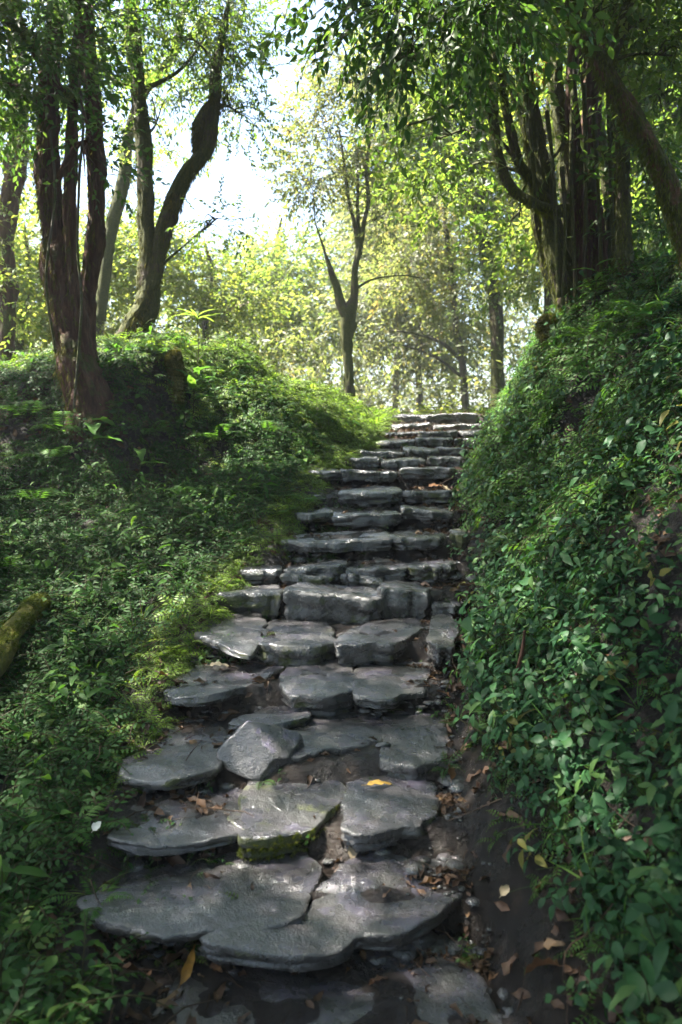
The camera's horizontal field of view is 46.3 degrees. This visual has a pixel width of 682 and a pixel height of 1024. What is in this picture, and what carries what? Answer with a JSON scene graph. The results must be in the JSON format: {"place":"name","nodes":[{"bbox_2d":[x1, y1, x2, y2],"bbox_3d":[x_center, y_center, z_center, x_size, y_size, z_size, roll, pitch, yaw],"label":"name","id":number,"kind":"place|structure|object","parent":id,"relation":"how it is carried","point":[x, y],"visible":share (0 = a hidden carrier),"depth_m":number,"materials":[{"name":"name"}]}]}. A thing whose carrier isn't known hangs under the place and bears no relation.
{"place":"outdoors","nodes":[
{"label":"outdoors","id":0,"kind":"place"},
{"bbox_2d":[0,0,680,412],"label":"sky","id":1,"kind":"structure","parent":0,"point":[238,175],"materials":[{"name":"white"}]},
{"bbox_2d":[0,273,681,1023],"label":"ground","id":2,"kind":"structure","parent":0,"point":[520,927],"depth_m":3.35,"materials":[{"name":"soil"}]},
{"bbox_2d":[0,592,51,676],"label":"log","id":3,"kind":"object","parent":2,"relation":"on","point":[20,621],"visible":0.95,"depth_m":5.08,"materials":[{"name":"green plant"}]},
{"bbox_2d":[0,400,58,419],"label":"fern","id":4,"kind":"object","parent":2,"relation":"on","point":[27,403],"visible":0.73,"depth_m":7.75,"materials":[{"name":"green plant"}]},
{"bbox_2d":[0,488,78,501],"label":"fern","id":5,"kind":"object","parent":2,"relation":"on","point":[24,494],"visible":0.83,"depth_m":7.02,"materials":[{"name":"green plant"}]},
{"bbox_2d":[0,0,84,360],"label":"tree","id":6,"kind":"object","parent":2,"relation":"on","point":[11,201],"visible":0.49,"depth_m":11.12,"materials":[{"name":"green plant"}]},
{"bbox_2d":[0,865,86,948],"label":"fern","id":7,"kind":"object","parent":2,"relation":"on","point":[2,928],"visible":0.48,"depth_m":3.02,"materials":[{"name":"green plant"}]},
{"bbox_2d":[14,165,82,359],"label":"tree","id":8,"kind":"object","parent":2,"relation":"on","point":[23,238],"visible":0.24,"depth_m":13.28,"materials":[{"name":"green plant"}]},
{"bbox_2d":[0,446,100,466],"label":"fern","id":9,"kind":"object","parent":2,"relation":"on","point":[48,451],"visible":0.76,"depth_m":7.44,"materials":[{"name":"green plant"}]},
{"bbox_2d":[26,411,81,436],"bbox_3d":[-2.728,-0.840,7.780,0.922,0.253,0.989,2,4,23],"label":"fern","id":10,"kind":"object","parent":2,"relation":"on","point":[53,427],"visible":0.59,"depth_m":7.58,"materials":[{"name":"green plant"}]},
{"bbox_2d":[11,797,117,858],"bbox_3d":[-1.204,1.354,3.424,0.516,0.142,0.532,0,4,0],"label":"fern","id":11,"kind":"object","parent":2,"relation":"on","point":[44,838],"visible":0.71,"depth_m":3.41,"materials":[{"name":"green plant"}]},
{"bbox_2d":[53,875,140,941],"bbox_3d":[-0.939,1.490,3.080,0.346,0.084,0.311,4,6,44],"label":"fern","id":12,"kind":"object","parent":2,"relation":"on","point":[94,913],"visible":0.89,"depth_m":3.04,"materials":[{"name":"green plant"}]},
{"bbox_2d":[75,416,122,451],"bbox_3d":[-2.278,-0.728,7.619,0.431,0.368,0.690,-3,5,-37],"label":"leafy plant","id":13,"kind":"object","parent":2,"relation":"on","point":[92,428],"visible":0.91,"depth_m":7.53,"materials":[{"name":"green plant"}]},
{"bbox_2d":[28,184,206,337],"bbox_3d":[-4.369,-3.964,15.321,2.802,4.748,4.143,2,4,22],"label":"tree","id":14,"kind":"object","parent":2,"relation":"on","point":[123,286],"visible":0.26,"depth_m":15.08,"materials":[{"name":"green plant"}]},
{"bbox_2d":[0,0,260,442],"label":"tree","id":15,"kind":"object","parent":2,"relation":"on","point":[70,290],"visible":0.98,"depth_m":7.67,"materials":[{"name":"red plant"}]},
{"bbox_2d":[44,0,266,321],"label":"tree","id":16,"kind":"object","parent":2,"relation":"on","point":[114,216],"visible":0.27,"depth_m":12.68,"materials":[{"name":"green plant"}]},
{"bbox_2d":[114,726,230,790],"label":"step slab","id":17,"kind":"structure","parent":2,"relation":"on","point":[168,767],"depth_m":3.84,"materials":[{"name":"stone"}]},
{"bbox_2d":[106,789,242,855],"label":"step slab","id":18,"kind":"structure","parent":2,"relation":"on","point":[194,834],"depth_m":3.38,"materials":[{"name":"stone"}]},
{"bbox_2d":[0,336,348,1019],"bbox_3d":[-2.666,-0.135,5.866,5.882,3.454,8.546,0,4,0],"label":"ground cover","id":19,"kind":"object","parent":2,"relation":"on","point":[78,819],"visible":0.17,"depth_m":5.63,"materials":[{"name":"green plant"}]},
{"bbox_2d":[163,346,186,404],"bbox_3d":[-1.770,-1.441,8.494,0.249,0.657,0.260,0,4,0],"label":"stump","id":20,"kind":"object","parent":2,"relation":"on","point":[174,359],"visible":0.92,"depth_m":8.42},
{"bbox_2d":[0,323,366,1023],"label":"ground cover","id":21,"kind":"object","parent":2,"relation":"on","point":[19,1000],"visible":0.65,"depth_m":5.69,"materials":[{"name":"green plant"}]},
{"bbox_2d":[178,944,194,988],"bbox_3d":[-0.545,1.636,2.857,0.031,0.080,0.169,1,4,13],"label":"fallen leaf","id":22,"kind":"object","parent":2,"relation":"on","point":[186,971],"visible":0.87,"depth_m":2.85,"materials":[{"name":"yellow plant"}]},
{"bbox_2d":[165,366,223,415],"bbox_3d":[-1.558,-1.249,8.483,0.536,0.612,0.556,-3,5,-38],"label":"leafy plant","id":23,"kind":"object","parent":2,"relation":"on","point":[191,381],"visible":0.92,"depth_m":8.44,"materials":[{"name":"green plant"}]},
{"bbox_2d":[0,337,389,1023],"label":"grass","id":24,"kind":"structure","parent":2,"relation":"on","point":[152,625],"depth_m":5.42,"materials":[{"name":"green plant"}]},
{"bbox_2d":[73,852,322,945],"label":"step slab","id":25,"kind":"structure","parent":2,"relation":"on","point":[279,895],"depth_m":3.07,"materials":[{"name":"stone"}]},
{"bbox_2d":[95,0,306,339],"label":"tree","id":26,"kind":"object","parent":2,"relation":"on","point":[154,242],"visible":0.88,"depth_m":9.26,"materials":[{"name":"green plant"}]},
{"bbox_2d":[0,319,404,493],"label":"mound cover","id":27,"kind":"object","parent":2,"relation":"on","point":[225,348],"visible":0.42,"depth_m":9.40,"materials":[{"name":"green plant"}]},
{"bbox_2d":[116,211,310,362],"bbox_3d":[-2.672,-4.010,16.810,4.112,4.544,3.552,0,4,0],"label":"tree","id":28,"kind":"object","parent":2,"relation":"on","point":[206,290],"visible":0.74,"depth_m":16.29,"materials":[{"name":"green plant"}]},
{"bbox_2d":[33,412,403,805],"bbox_3d":[-0.203,-0.163,8.613,1.111,2.288,10.435,1,4,13],"label":"moss fringe","id":29,"kind":"object","parent":2,"relation":"on","point":[182,653],"visible":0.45,"depth_m":5.47,"materials":[{"name":"green plant"}]},
{"bbox_2d":[163,660,285,706],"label":"step slab","id":30,"kind":"structure","parent":2,"relation":"on","point":[191,693],"depth_m":4.65,"materials":[{"name":"stone"}]},
{"bbox_2d":[194,611,268,659],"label":"step slab","id":31,"kind":"structure","parent":2,"relation":"on","point":[236,643],"depth_m":5.17,"materials":[{"name":"stone"}]},
{"bbox_2d":[216,584,283,617],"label":"step slab","id":32,"kind":"structure","parent":2,"relation":"on","point":[264,599],"depth_m":5.68,"materials":[{"name":"stone"}]},
{"bbox_2d":[236,564,282,584],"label":"step slab","id":33,"kind":"structure","parent":2,"relation":"on","point":[260,575],"depth_m":5.99,"materials":[{"name":"stone"}]},
{"bbox_2d":[216,720,303,780],"bbox_3d":[-0.410,1.209,3.994,0.454,0.358,0.309,0,4,0],"label":"boulder","id":34,"kind":"object","parent":2,"relation":"on","point":[254,750],"visible":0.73,"depth_m":3.90,"materials":[{"name":"grey stone"}]},
{"bbox_2d":[227,706,310,729],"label":"step slab","id":35,"kind":"structure","parent":2,"relation":"on","point":[286,717],"depth_m":4.32,"materials":[{"name":"stone"}]},
{"bbox_2d":[161,199,387,386],"bbox_3d":[-1.911,-5.546,23.115,6.713,7.344,7.733,0,4,0],"label":"tree","id":36,"kind":"object","parent":2,"relation":"on","point":[278,251],"visible":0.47,"depth_m":22.04,"materials":[{"name":"green plant"}]},
{"bbox_2d":[25,251,542,413],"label":"undergrowth","id":37,"kind":"object","parent":2,"relation":"on","point":[293,368],"visible":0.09,"depth_m":18.41,"materials":[{"name":"green plant"}]},
{"bbox_2d":[227,780,346,860],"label":"step slab","id":38,"kind":"structure","parent":2,"relation":"on","point":[288,822],"depth_m":3.53,"materials":[{"name":"stone"}]},
{"bbox_2d":[98,413,488,970],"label":"step weeds","id":39,"kind":"object","parent":2,"relation":"on","point":[131,866],"visible":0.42,"depth_m":3.76,"materials":[{"name":"green plant"}]},
{"bbox_2d":[252,619,336,665],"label":"step slab","id":40,"kind":"structure","parent":2,"relation":"on","point":[296,642],"depth_m":5.03,"materials":[{"name":"stone"}]},
{"bbox_2d":[75,445,518,1023],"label":"gravel","id":41,"kind":"structure","parent":2,"relation":"on","point":[433,941],"depth_m":3.36,"materials":[{"name":"stone"}]},
{"bbox_2d":[280,572,335,585],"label":"step slab","id":42,"kind":"structure","parent":2,"relation":"on","point":[316,577],"depth_m":5.97,"materials":[{"name":"stone"}]},
{"bbox_2d":[295,507,333,521],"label":"step slab","id":43,"kind":"structure","parent":2,"relation":"on","point":[323,514],"depth_m":6.90,"materials":[{"name":"stone"}]},
{"bbox_2d":[283,559,347,582],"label":"step slab","id":44,"kind":"structure","parent":2,"relation":"on","point":[337,567],"depth_m":6.05,"materials":[{"name":"stone"}]},
{"bbox_2d":[0,142,634,412],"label":"wood","id":45,"kind":"object","parent":2,"relation":"on","point":[522,330],"visible":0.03,"depth_m":30.28,"materials":[{"name":"green plant"}]},
{"bbox_2d":[279,658,356,716],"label":"step slab","id":46,"kind":"structure","parent":2,"relation":"on","point":[323,688],"depth_m":4.56,"materials":[{"name":"stone"}]},
{"bbox_2d":[308,467,342,480],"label":"step slab","id":47,"kind":"structure","parent":2,"relation":"on","point":[334,474],"depth_m":8.02,"materials":[{"name":"stone"}]},
{"bbox_2d":[152,954,501,1023],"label":"rock slab","id":48,"kind":"object","parent":2,"relation":"on","point":[340,1002],"visible":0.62,"depth_m":2.77,"materials":[{"name":"stone"}]},
{"bbox_2d":[198,851,462,971],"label":"step slab","id":49,"kind":"structure","parent":2,"relation":"on","point":[342,921],"depth_m":2.94,"materials":[{"name":"stone"}]},
{"bbox_2d":[282,582,384,623],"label":"step slab","id":50,"kind":"structure","parent":2,"relation":"on","point":[325,603],"depth_m":5.62,"materials":[{"name":"stone"}]},
{"bbox_2d":[288,712,382,761],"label":"step slab","id":51,"kind":"structure","parent":2,"relation":"on","point":[352,732],"depth_m":4.22,"materials":[{"name":"stone"}]},
{"bbox_2d":[280,530,392,552],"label":"step slab","id":52,"kind":"structure","parent":2,"relation":"on","point":[382,541],"depth_m":6.35,"materials":[{"name":"stone"}]},
{"bbox_2d":[0,262,681,1023],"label":"leaf litter","id":53,"kind":"object","parent":2,"relation":"on","point":[148,988],"visible":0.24,"depth_m":3.51,"materials":[{"name":"brown plant"}]},
{"bbox_2d":[252,24,429,397],"bbox_3d":[0.001,-4.713,12.721,2.897,5.767,2.587,0,4,0],"label":"tree","id":54,"kind":"object","parent":2,"relation":"on","point":[347,310],"visible":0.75,"depth_m":12.64,"materials":[{"name":"green plant"}]},
{"bbox_2d":[0,300,681,980],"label":"dead stems","id":55,"kind":"object","parent":2,"relation":"on","point":[478,720],"visible":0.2,"depth_m":4.24,"materials":[{"name":"brown plant"}]},
{"bbox_2d":[338,573,385,587],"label":"step slab","id":56,"kind":"structure","parent":2,"relation":"on","point":[350,579],"depth_m":5.97,"materials":[{"name":"stone"}]},
{"bbox_2d":[329,510,402,526],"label":"step slab","id":57,"kind":"structure","parent":2,"relation":"on","point":[360,518],"depth_m":6.86,"materials":[{"name":"stone"}]},
{"bbox_2d":[349,456,383,469],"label":"step slab","id":58,"kind":"structure","parent":2,"relation":"on","point":[366,463],"depth_m":8.48,"materials":[{"name":"stone"}]},
{"bbox_2d":[339,469,397,481],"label":"step slab","id":59,"kind":"structure","parent":2,"relation":"on","point":[351,475],"depth_m":8.01,"materials":[{"name":"stone"}]},
{"bbox_2d":[338,486,402,503],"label":"step slab","id":60,"kind":"structure","parent":2,"relation":"on","point":[376,495],"depth_m":7.47,"materials":[{"name":"stone"}]},
{"bbox_2d":[345,558,408,580],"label":"step slab","id":61,"kind":"structure","parent":2,"relation":"on","point":[397,570],"depth_m":6.03,"materials":[{"name":"stone"}]},
{"bbox_2d":[334,617,425,666],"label":"step slab","id":62,"kind":"structure","parent":2,"relation":"on","point":[354,647],"depth_m":5.08,"materials":[{"name":"stone"}]},
{"bbox_2d":[295,114,466,408],"bbox_3d":[1.658,-7.253,25.582,6.557,11.095,6.470,0,4,0],"label":"tree","id":63,"kind":"object","parent":2,"relation":"on","point":[341,225],"visible":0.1,"depth_m":25.11,"materials":[{"name":"green plant"}]},
{"bbox_2d":[359,448,403,458],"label":"step slab","id":64,"kind":"structure","parent":2,"relation":"on","point":[392,454],"depth_m":8.97,"materials":[{"name":"stone"}]},
{"bbox_2d":[338,776,439,852],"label":"step slab","id":65,"kind":"structure","parent":2,"relation":"on","point":[377,817],"depth_m":3.53,"materials":[{"name":"stone"}]},
{"bbox_2d":[350,662,431,708],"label":"step slab","id":66,"kind":"structure","parent":2,"relation":"on","point":[377,686],"depth_m":4.62,"materials":[{"name":"stone"}]},
{"bbox_2d":[376,439,415,448],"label":"step slab","id":67,"kind":"structure","parent":2,"relation":"on","point":[388,444],"depth_m":9.41,"materials":[{"name":"stone"}]},
{"bbox_2d":[381,457,425,470],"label":"step slab","id":68,"kind":"structure","parent":2,"relation":"on","point":[394,464],"depth_m":8.45,"materials":[{"name":"stone"}]},
{"bbox_2d":[377,580,430,618],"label":"step slab","id":69,"kind":"structure","parent":2,"relation":"on","point":[407,599],"depth_m":5.68,"materials":[{"name":"stone"}]},
{"bbox_2d":[290,148,522,411],"bbox_3d":[1.603,-5.843,21.593,6.033,8.482,6.778,0,4,0],"label":"tree","id":70,"kind":"object","parent":2,"relation":"on","point":[398,320],"visible":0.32,"depth_m":21.09,"materials":[{"name":"green plant"}]},
{"bbox_2d":[390,422,432,431],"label":"step slab","id":71,"kind":"structure","parent":2,"relation":"on","point":[415,426],"depth_m":10.44,"materials":[{"name":"stone"}]},
{"bbox_2d":[378,712,450,779],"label":"step slab","id":72,"kind":"structure","parent":2,"relation":"on","point":[411,738],"depth_m":4.10,"materials":[{"name":"stone"}]},
{"bbox_2d":[389,529,446,549],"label":"step slab","id":73,"kind":"structure","parent":2,"relation":"on","point":[408,540],"depth_m":6.37,"materials":[{"name":"stone"}]},
{"bbox_2d":[403,446,440,458],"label":"step slab","id":74,"kind":"structure","parent":2,"relation":"on","point":[411,451],"depth_m":8.96,"materials":[{"name":"stone"}]},
{"bbox_2d":[400,505,453,520],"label":"step slab","id":75,"kind":"structure","parent":2,"relation":"on","point":[419,513],"depth_m":6.89,"materials":[{"name":"stone"}]},
{"bbox_2d":[240,0,615,178],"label":"tree","id":76,"kind":"object","parent":2,"relation":"on","point":[472,63],"visible":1,"depth_m":4.99,"materials":[{"name":"green plant"}]},
{"bbox_2d":[399,466,456,478],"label":"step slab","id":77,"kind":"structure","parent":2,"relation":"on","point":[432,472],"depth_m":8.03,"materials":[{"name":"stone"}]},
{"bbox_2d":[401,489,457,502],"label":"step slab","id":78,"kind":"structure","parent":2,"relation":"on","point":[438,496],"depth_m":7.49,"materials":[{"name":"stone"}]},
{"bbox_2d":[407,558,457,580],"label":"step slab","id":79,"kind":"structure","parent":2,"relation":"on","point":[433,569],"depth_m":6.04,"materials":[{"name":"stone"}]},
{"bbox_2d":[415,437,452,447],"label":"step slab","id":80,"kind":"structure","parent":2,"relation":"on","point":[432,442],"depth_m":9.40,"materials":[{"name":"stone"}]},
{"bbox_2d":[342,157,526,409],"bbox_3d":[1.949,-4.761,17.610,3.934,6.492,3.777,-3,5,-39],"label":"tree","id":81,"kind":"object","parent":2,"relation":"on","point":[440,267],"visible":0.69,"depth_m":17.51,"materials":[{"name":"green plant"}]},
{"bbox_2d":[391,412,477,423],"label":"step slab","id":82,"kind":"structure","parent":2,"relation":"on","point":[452,418],"depth_m":11.12,"materials":[{"name":"stone"}]},
{"bbox_2d":[364,377,511,414],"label":"undergrowth","id":83,"kind":"object","parent":2,"relation":"on","point":[450,410],"depth_m":12.53,"materials":[{"name":"green plant"}]},
{"bbox_2d":[417,430,458,437],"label":"step slab","id":84,"kind":"structure","parent":2,"relation":"on","point":[441,434],"depth_m":9.81,"materials":[{"name":"stone"}]},
{"bbox_2d":[426,613,459,666],"bbox_3d":[0.685,0.836,5.318,0.212,0.184,0.941,1,4,9],"label":"rock","id":85,"kind":"object","parent":2,"relation":"on","point":[441,646],"visible":0.96,"depth_m":5.10,"materials":[{"name":"stone"}]},
{"bbox_2d":[426,456,461,468],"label":"step slab","id":86,"kind":"structure","parent":2,"relation":"on","point":[452,461],"depth_m":8.53,"materials":[{"name":"stone"}]},
{"bbox_2d":[330,0,558,406],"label":"tree","id":87,"kind":"object","parent":2,"relation":"on","point":[494,309],"visible":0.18,"depth_m":14.95,"materials":[{"name":"green plant"}]},
{"bbox_2d":[430,601,464,615],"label":"step slab","id":88,"kind":"structure","parent":2,"relation":"on","point":[443,607],"depth_m":5.69,"materials":[{"name":"stone"}]},
{"bbox_2d":[436,446,469,458],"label":"step slab","id":89,"kind":"structure","parent":2,"relation":"on","point":[447,451],"depth_m":8.99,"materials":[{"name":"stone"}]},
{"bbox_2d":[432,423,485,430],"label":"step slab","id":90,"kind":"structure","parent":2,"relation":"on","point":[461,426],"depth_m":10.46,"materials":[{"name":"stone"}]},
{"bbox_2d":[449,529,469,551],"bbox_3d":[0.963,0.232,6.492,0.181,0.171,0.335,0,4,0],"label":"rock","id":91,"kind":"object","parent":2,"relation":"on","point":[460,541],"visible":0.91,"depth_m":6.41,"materials":[{"name":"stone"}]},
{"bbox_2d":[339,0,681,316],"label":"tree","id":92,"kind":"object","parent":2,"relation":"on","point":[560,256],"visible":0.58,"depth_m":7.58,"materials":[{"name":"green plant"}]},
{"bbox_2d":[445,10,637,315],"bbox_3d":[3.456,-5.180,13.636,3.595,7.058,4.167,0,4,0],"label":"tree","id":93,"kind":"object","parent":2,"relation":"on","point":[521,267],"visible":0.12,"depth_m":13.36,"materials":[{"name":"green plant"}]},
{"bbox_2d":[524,956,560,975],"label":"fallen leaf","id":94,"kind":"object","parent":2,"relation":"on","point":[537,961],"visible":0.96,"depth_m":2.63,"materials":[{"name":"brown plant"}]},
{"bbox_2d":[533,311,556,356],"bbox_3d":[1.995,-1.589,7.643,0.257,0.674,0.279,-3,5,-32],"label":"stump","id":95,"kind":"object","parent":2,"relation":"on","point":[540,326],"visible":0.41,"depth_m":7.59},
{"bbox_2d":[442,242,681,1023],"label":"ground cover","id":96,"kind":"object","parent":2,"relation":"on","point":[658,876],"visible":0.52,"depth_m":3.43,"materials":[{"name":"green plant"}]},
{"bbox_2d":[446,245,681,694],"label":"ferny cover","id":97,"kind":"object","parent":2,"relation":"on","point":[542,415],"visible":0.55,"depth_m":6.16,"materials":[{"name":"green plant"}]},
{"bbox_2d":[450,281,680,1023],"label":"grass","id":98,"kind":"structure","parent":2,"relation":"on","point":[577,876],"depth_m":3.05,"materials":[{"name":"green plant"}]},
{"bbox_2d":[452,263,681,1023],"bbox_3d":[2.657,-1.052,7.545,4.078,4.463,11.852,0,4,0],"label":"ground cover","id":99,"kind":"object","parent":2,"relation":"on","point":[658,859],"visible":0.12,"depth_m":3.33,"materials":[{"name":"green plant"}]},
{"bbox_2d":[542,312,632,345],"bbox_3d":[2.085,-1.519,6.749,0.798,0.234,1.014,0,4,0],"label":"fern","id":100,"kind":"object","parent":2,"relation":"on","point":[575,330],"visible":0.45,"depth_m":6.68,"materials":[{"name":"green plant"}]},
{"bbox_2d":[517,1,681,278],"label":"tree","id":101,"kind":"object","parent":2,"relation":"on","point":[625,236],"visible":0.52,"depth_m":7.23,"materials":[{"name":"green plant"}]},
{"bbox_2d":[518,0,681,278],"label":"tree","id":102,"kind":"object","parent":2,"relation":"on","point":[629,20],"visible":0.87,"depth_m":6.38,"materials":[{"name":"green plant"}]},
{"bbox_2d":[552,4,681,258],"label":"tree","id":103,"kind":"object","parent":2,"relation":"on","point":[671,109],"visible":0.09,"depth_m":11.08,"materials":[{"name":"green plant"}]},
{"bbox_2d":[578,294,681,325],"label":"fern","id":104,"kind":"object","parent":2,"relation":"on","point":[633,305],"visible":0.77,"depth_m":6.18,"materials":[{"name":"green plant"}]},
{"bbox_2d":[618,310,665,348],"bbox_3d":[2.286,-1.306,5.921,0.429,0.358,0.351,4,6,44],"label":"leafy plant","id":105,"kind":"object","parent":2,"relation":"on","point":[651,324],"visible":0.68,"depth_m":5.89,"materials":[{"name":"green plant"}]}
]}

